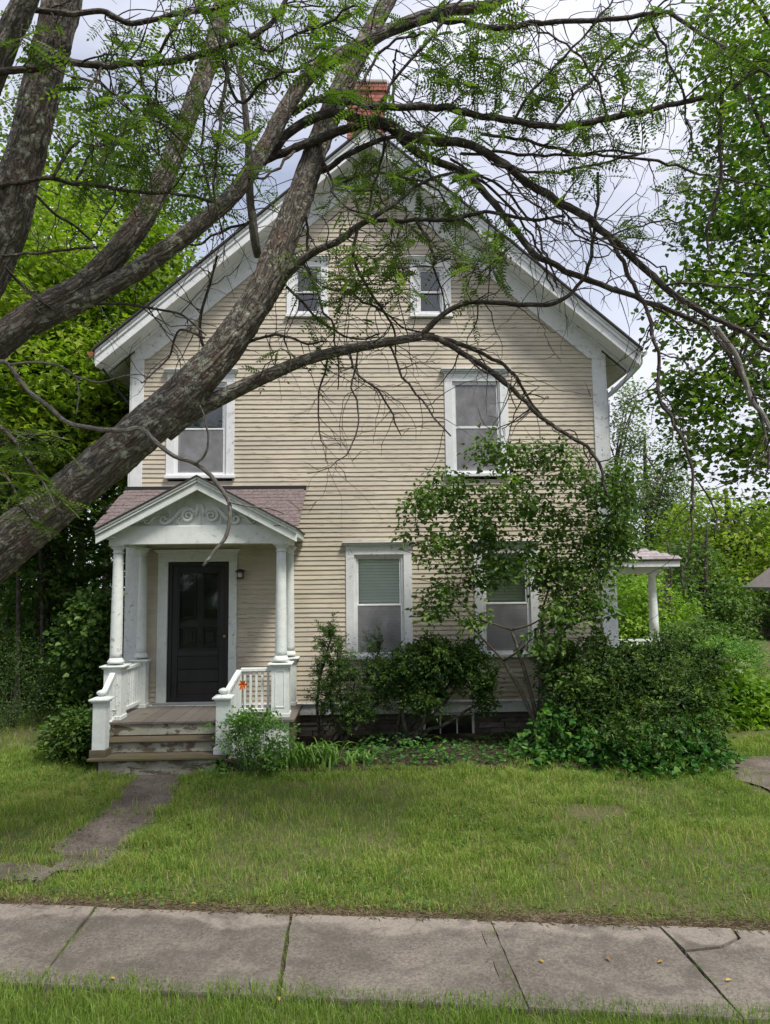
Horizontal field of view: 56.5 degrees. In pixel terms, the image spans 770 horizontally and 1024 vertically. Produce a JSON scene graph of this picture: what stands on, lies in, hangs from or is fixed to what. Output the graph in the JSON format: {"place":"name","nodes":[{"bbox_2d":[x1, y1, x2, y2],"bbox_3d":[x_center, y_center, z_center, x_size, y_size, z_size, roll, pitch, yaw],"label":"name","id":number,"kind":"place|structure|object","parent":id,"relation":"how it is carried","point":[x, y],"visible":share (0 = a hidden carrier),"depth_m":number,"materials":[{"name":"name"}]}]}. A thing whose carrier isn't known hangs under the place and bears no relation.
{"place":"outdoors","nodes":[
{"label":"outdoors","id":0,"kind":"place"},
{"bbox_2d":[44,773,191,869],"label":"front path","id":1,"kind":"structure","parent":0,"point":[103,824],"depth_m":7.73,"materials":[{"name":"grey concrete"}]},
{"bbox_2d":[258,752,283,765],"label":"daylily clump","id":2,"kind":"object","parent":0,"point":[276,757],"visible":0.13,"depth_m":9.59,"materials":[{"name":"green plant"}]},
{"bbox_2d":[0,904,769,1023],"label":"sidewalk","id":3,"kind":"structure","parent":0,"point":[178,944],"depth_m":4.96,"materials":[{"name":"concrete"}]},
{"bbox_2d":[8,913,769,1000],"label":"sidewalk grit","id":4,"kind":"object","parent":3,"relation":"on","point":[418,946],"visible":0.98,"depth_m":4.94,"materials":[{"name":"grey stone"}]},
{"bbox_2d":[0,591,769,1023],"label":"ground","id":5,"kind":"structure","parent":0,"point":[370,831],"depth_m":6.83,"materials":[{"name":"green plant"}]},
{"bbox_2d":[0,862,55,884],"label":"stepping stone","id":6,"kind":"object","parent":5,"relation":"on","point":[40,873],"visible":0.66,"depth_m":6.48,"materials":[{"name":"grey stone"}]},
{"bbox_2d":[1,418,57,721],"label":"sapling","id":7,"kind":"object","parent":5,"relation":"on","point":[18,606],"visible":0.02,"depth_m":13.23,"materials":[{"name":"brown plant"}]},
{"bbox_2d":[6,408,59,715],"bbox_3d":[-6.861,0.888,13.954,2.591,6.084,1.979,0,-6,-2],"label":"sapling","id":8,"kind":"object","parent":5,"relation":"on","point":[42,629],"visible":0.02,"depth_m":13.85,"materials":[{"name":"brown plant"}]},
{"bbox_2d":[0,618,81,731],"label":"shrub","id":9,"kind":"object","parent":5,"relation":"on","point":[16,712],"visible":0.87,"depth_m":12.54,"materials":[{"name":"green plant"}]},
{"bbox_2d":[0,629,98,712],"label":"shrub","id":10,"kind":"object","parent":5,"relation":"on","point":[7,670],"visible":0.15,"depth_m":14.24,"materials":[{"name":"green plant"}]},
{"bbox_2d":[0,373,124,647],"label":"woodland","id":11,"kind":"object","parent":5,"relation":"on","point":[89,562],"visible":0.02,"depth_m":24.79,"materials":[{"name":"green plant"}]},
{"bbox_2d":[0,464,127,679],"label":"dark maple","id":12,"kind":"object","parent":5,"relation":"on","point":[61,582],"visible":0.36,"depth_m":14.58,"materials":[{"name":"green plant"}]},
{"bbox_2d":[0,76,150,634],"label":"slender tree","id":13,"kind":"object","parent":5,"relation":"on","point":[55,145],"visible":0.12,"depth_m":27.29,"materials":[{"name":"green plant"}]},
{"bbox_2d":[0,141,152,508],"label":"maple tree","id":14,"kind":"object","parent":5,"relation":"on","point":[43,352],"visible":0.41,"depth_m":12.32,"materials":[{"name":"green plant"}]},
{"bbox_2d":[31,657,122,707],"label":"shrub","id":15,"kind":"object","parent":5,"relation":"on","point":[74,694],"visible":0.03,"depth_m":14.01,"materials":[{"name":"green plant"}]},
{"bbox_2d":[76,523,84,603],"bbox_3d":[-7.444,0.987,17.312,2.225,6.574,2.403,4,-7,-37],"label":"sapling","id":16,"kind":"object","parent":5,"relation":"on","point":[81,548],"visible":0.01,"depth_m":17.22,"materials":[{"name":"green plant"}]},
{"bbox_2d":[38,578,124,707],"bbox_3d":[-5.101,2.497,12.840,1.938,2.614,1.746,0,-6,-2],"label":"shrub","id":17,"kind":"object","parent":5,"relation":"on","point":[89,627],"visible":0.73,"depth_m":12.52,"materials":[{"name":"green plant"}]},
{"bbox_2d":[23,694,146,768],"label":"shrub","id":18,"kind":"object","parent":5,"relation":"on","point":[71,734],"visible":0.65,"depth_m":9.95,"materials":[{"name":"green plant"}]},
{"bbox_2d":[102,500,109,633],"bbox_3d":[-7.446,0.991,18.133,2.370,6.724,2.370,0,-6,-2],"label":"sapling","id":19,"kind":"object","parent":5,"relation":"on","point":[106,564],"visible":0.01,"depth_m":18.18,"materials":[{"name":"green plant"}]},
{"bbox_2d":[0,205,214,709],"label":"maple tree","id":20,"kind":"object","parent":5,"relation":"on","point":[165,278],"visible":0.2,"depth_m":13.44,"materials":[{"name":"green plant"}]},
{"bbox_2d":[42,86,254,293],"bbox_3d":[-8.842,-5.510,26.841,7.486,21.437,5.855,0,-6,-2],"label":"slender tree","id":21,"kind":"object","parent":5,"relation":"on","point":[192,213],"visible":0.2,"depth_m":26.81,"materials":[{"name":"green plant"}]},
{"bbox_2d":[86,475,305,776],"bbox_3d":[-2.700,1.569,10.567,2.930,4.180,1.982,0,-6,-2],"label":"front porch","id":22,"kind":"object","parent":5,"relation":"on","point":[191,512],"visible":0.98,"depth_m":10.35,"materials":[{"name":"paint"}]},
{"bbox_2d":[199,705,328,776],"bbox_3d":[-1.580,2.982,9.410,1.728,0.923,1.104,0,-6,-2],"label":"columbine plant","id":23,"kind":"object","parent":5,"relation":"on","point":[244,718],"visible":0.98,"depth_m":9.34,"materials":[{"name":"green plant"}]},
{"bbox_2d":[87,79,646,736],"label":"house","id":24,"kind":"structure","parent":5,"relation":"on","point":[209,627],"depth_m":11.80,"materials":[{"name":"beige paint"}]},
{"bbox_2d":[58,272,127,364],"bbox_3d":[-7.005,-4.222,15.033,0.216,4.290,8.208,4,-7,-40],"label":"power cable","id":25,"kind":"object","parent":24,"relation":"attached to","point":[109,323],"visible":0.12,"depth_m":12.12,"materials":[{"name":"black metal"}]},
{"bbox_2d":[152,549,240,705],"bbox_3d":[-3.010,1.837,11.548,1.365,2.457,0.285,0,-6,-2],"label":"door","id":26,"kind":"structure","parent":24,"relation":"in","point":[196,651],"depth_m":11.51,"materials":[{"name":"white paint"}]},
{"bbox_2d":[163,368,237,478],"bbox_3d":[-3.034,-1.447,11.822,1.220,1.818,0.234,0,-6,-2],"label":"window","id":27,"kind":"structure","parent":24,"relation":"in","point":[191,443],"depth_m":11.77,"materials":[{"name":"grey glass"}]},
{"bbox_2d":[285,255,330,318],"bbox_3d":[-1.309,-3.785,12.089,0.805,1.053,0.200,0,-6,-2],"label":"window","id":28,"kind":"structure","parent":24,"relation":"in","point":[311,264],"depth_m":12.07,"materials":[{"name":"white paint"}]},
{"bbox_2d":[342,541,414,659],"bbox_3d":[-0.095,1.425,11.617,1.185,1.883,0.218,0,-6,-2],"label":"window","id":29,"kind":"structure","parent":24,"relation":"in","point":[384,602],"depth_m":11.62,"materials":[{"name":"white paint"}]},
{"bbox_2d":[406,255,453,318],"bbox_3d":[0.770,-3.803,12.153,0.805,1.053,0.200,0,-6,-2],"label":"window","id":30,"kind":"structure","parent":24,"relation":"in","point":[420,314],"depth_m":12.15,"materials":[{"name":"white paint"}]},
{"bbox_2d":[423,712,474,733],"bbox_3d":[1.023,3.411,11.515,0.820,0.375,0.060,0,-6,-2],"label":"basement window","id":31,"kind":"structure","parent":24,"relation":"in","point":[464,723],"depth_m":11.53,"materials":[{"name":"white paint"}]},
{"bbox_2d":[441,368,510,476],"bbox_3d":[1.526,-1.488,11.946,1.175,1.818,0.200,0,-6,-2],"label":"window","id":32,"kind":"structure","parent":24,"relation":"in","point":[461,409],"depth_m":11.96,"materials":[{"name":"grey glass"}]},
{"bbox_2d":[473,540,539,657],"bbox_3d":[1.977,1.408,11.681,1.160,1.883,0.218,0,-6,-2],"label":"window","id":33,"kind":"structure","parent":24,"relation":"in","point":[511,614],"depth_m":11.66,"materials":[{"name":"white paint"}]},
{"bbox_2d":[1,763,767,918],"bbox_3d":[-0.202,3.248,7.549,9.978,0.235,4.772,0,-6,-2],"label":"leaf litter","id":34,"kind":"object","parent":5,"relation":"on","point":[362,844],"visible":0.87,"depth_m":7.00,"materials":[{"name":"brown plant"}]},
{"bbox_2d":[0,0,769,653],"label":"locust tree","id":35,"kind":"object","parent":5,"relation":"on","point":[38,518],"visible":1,"depth_m":6.32,"materials":[{"name":"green plant"}]},
{"bbox_2d":[0,958,769,1023],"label":"verge grass","id":36,"kind":"structure","parent":5,"relation":"on","point":[15,997],"depth_m":4.36,"materials":[{"name":"green plant"}]},
{"bbox_2d":[0,896,769,932],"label":"edge soil","id":37,"kind":"structure","parent":5,"relation":"on","point":[416,915],"depth_m":5.66,"materials":[{"name":"brown soil"}]},
{"bbox_2d":[0,883,769,934],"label":"dry thatch","id":38,"kind":"object","parent":37,"relation":"on","point":[569,920],"visible":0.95,"depth_m":5.67,"materials":[{"name":"brown plant"}]},
{"bbox_2d":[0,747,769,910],"bbox_3d":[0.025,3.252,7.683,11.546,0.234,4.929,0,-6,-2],"label":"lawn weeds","id":39,"kind":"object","parent":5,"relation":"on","point":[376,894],"visible":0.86,"depth_m":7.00,"materials":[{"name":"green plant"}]},
{"bbox_2d":[33,905,744,1022],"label":"sidewalk crack weeds","id":40,"kind":"object","parent":5,"relation":"on","point":[287,934],"visible":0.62,"depth_m":5.05,"materials":[{"name":"green plant"}]},
{"bbox_2d":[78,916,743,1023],"bbox_3d":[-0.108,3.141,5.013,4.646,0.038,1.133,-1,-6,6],"label":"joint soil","id":41,"kind":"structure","parent":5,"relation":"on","point":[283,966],"depth_m":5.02,"materials":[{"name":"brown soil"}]},
{"bbox_2d":[217,731,704,775],"bbox_3d":[1.034,3.538,10.412,6.550,0.186,2.150,0,-6,-2],"label":"planting bed","id":42,"kind":"object","parent":5,"relation":"on","point":[307,740],"visible":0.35,"depth_m":10.14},
{"bbox_2d":[238,680,247,753],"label":"daylily flower","id":43,"kind":"object","parent":42,"relation":"on","point":[242,684],"visible":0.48,"depth_m":9.75,"materials":[{"name":"orange plant"}]},
{"bbox_2d":[277,737,357,772],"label":"daylily clump","id":44,"kind":"object","parent":42,"relation":"on","point":[306,755],"visible":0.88,"depth_m":9.48,"materials":[{"name":"green plant"}]},
{"bbox_2d":[304,611,414,747],"bbox_3d":[-0.387,2.510,10.620,1.724,2.070,1.079,0,-6,-2],"label":"yew bush","id":45,"kind":"object","parent":42,"relation":"on","point":[353,711],"visible":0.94,"depth_m":10.63,"materials":[{"name":"green plant"}]},
{"bbox_2d":[342,748,377,765],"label":"daylily clump","id":46,"kind":"object","parent":42,"relation":"on","point":[365,755],"visible":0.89,"depth_m":9.65,"materials":[{"name":"green plant"}]},
{"bbox_2d":[376,630,505,746],"bbox_3d":[0.820,2.652,10.738,1.950,1.780,1.257,0,-6,-2],"label":"dark bush","id":47,"kind":"object","parent":42,"relation":"on","point":[459,664],"visible":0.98,"depth_m":10.61,"materials":[{"name":"green plant"}]},
{"bbox_2d":[343,724,604,766],"bbox_3d":[1.226,3.331,10.277,3.665,0.307,1.719,0,-6,-2],"label":"ground cover","id":48,"kind":"object","parent":42,"relation":"on","point":[429,749],"visible":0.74,"depth_m":10.13,"materials":[{"name":"green plant"}]},
{"bbox_2d":[387,423,649,746],"bbox_3d":[2.020,1.093,10.574,3.975,4.788,1.471,0,-6,-2],"label":"lilac bush","id":49,"kind":"object","parent":42,"relation":"on","point":[567,578],"visible":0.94,"depth_m":10.54,"materials":[{"name":"green plant"}]},
{"bbox_2d":[497,699,748,784],"bbox_3d":[3.243,3.107,9.681,3.459,1.159,1.678,0,-6,-2],"label":"vine","id":50,"kind":"object","parent":42,"relation":"on","point":[707,752],"visible":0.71,"depth_m":9.47,"materials":[{"name":"green plant"}]},
{"bbox_2d":[528,624,737,768],"bbox_3d":[3.891,2.703,10.373,3.278,2.125,2.636,2,-6,-22],"label":"corner bush","id":51,"kind":"object","parent":5,"relation":"on","point":[648,683],"visible":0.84,"depth_m":10.12,"materials":[{"name":"green plant"}]},
{"bbox_2d":[609,376,668,548],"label":"poplar tree","id":52,"kind":"object","parent":5,"relation":"on","point":[621,438],"visible":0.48,"depth_m":51.00,"materials":[{"name":"green plant"}]},
{"bbox_2d":[615,548,681,660],"bbox_3d":[5.664,2.438,20.277,4.266,3.412,3.120,0,-6,-2],"label":"side porch","id":53,"kind":"object","parent":5,"relation":"on","point":[653,560],"visible":0.25,"depth_m":19.15,"materials":[{"name":"white wood"}]},
{"bbox_2d":[616,541,714,650],"bbox_3d":[9.263,3.147,25.072,4.569,4.261,3.905,0,-6,-2],"label":"bushy tree","id":54,"kind":"object","parent":5,"relation":"on","point":[632,624],"visible":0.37,"depth_m":24.72,"materials":[{"name":"green plant"}]},
{"bbox_2d":[631,422,717,550],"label":"poplar tree","id":55,"kind":"object","parent":5,"relation":"on","point":[667,494],"visible":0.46,"depth_m":50.66,"materials":[{"name":"green plant"}]},
{"bbox_2d":[614,485,769,616],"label":"wood","id":56,"kind":"object","parent":5,"relation":"on","point":[643,542],"visible":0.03,"depth_m":50.06,"materials":[{"name":"green plant"}]},
{"bbox_2d":[618,531,769,616],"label":"trees","id":57,"kind":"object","parent":5,"relation":"on","point":[660,581],"depth_m":46.96,"materials":[{"name":"green plant"}]},
{"bbox_2d":[622,483,769,630],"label":"maple tree","id":58,"kind":"object","parent":5,"relation":"on","point":[751,560],"visible":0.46,"depth_m":35.32,"materials":[{"name":"green plant"}]},
{"bbox_2d":[631,0,769,527],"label":"ginkgo tree","id":59,"kind":"object","parent":5,"relation":"on","point":[759,224],"visible":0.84,"depth_m":11.60,"materials":[{"name":"green plant"}]},
{"bbox_2d":[645,612,768,666],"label":"shrub","id":60,"kind":"object","parent":5,"relation":"on","point":[694,631],"visible":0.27,"depth_m":21.39,"materials":[{"name":"green plant"}]},
{"bbox_2d":[657,524,769,639],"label":"bushy tree","id":61,"kind":"object","parent":5,"relation":"on","point":[723,608],"visible":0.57,"depth_m":30.07,"materials":[{"name":"green plant"}]},
{"bbox_2d":[664,655,769,732],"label":"hydrangea","id":62,"kind":"object","parent":5,"relation":"on","point":[748,705],"visible":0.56,"depth_m":12.06,"materials":[{"name":"green plant"}]},
{"bbox_2d":[684,633,769,674],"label":"shrub","id":63,"kind":"object","parent":5,"relation":"on","point":[752,658],"visible":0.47,"depth_m":18.76,"materials":[{"name":"green plant"}]},
{"bbox_2d":[744,568,769,634],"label":"cottage","id":64,"kind":"structure","parent":5,"relation":"on","point":[762,580],"depth_m":30.94,"materials":[{"name":"grey"}]},
{"bbox_2d":[0,667,769,771],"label":"side yard grass","id":65,"kind":"structure","parent":0,"point":[15,733],"depth_m":11.53,"materials":[{"name":"green plant"}]},
{"bbox_2d":[0,0,769,587],"label":"sky","id":66,"kind":"structure","parent":0,"point":[82,49],"materials":[{"name":"white"}]},
{"bbox_2d":[724,756,769,789],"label":"side path","id":67,"kind":"structure","parent":0,"point":[753,763],"depth_m":9.31,"materials":[{"name":"grey concrete"}]}
]}

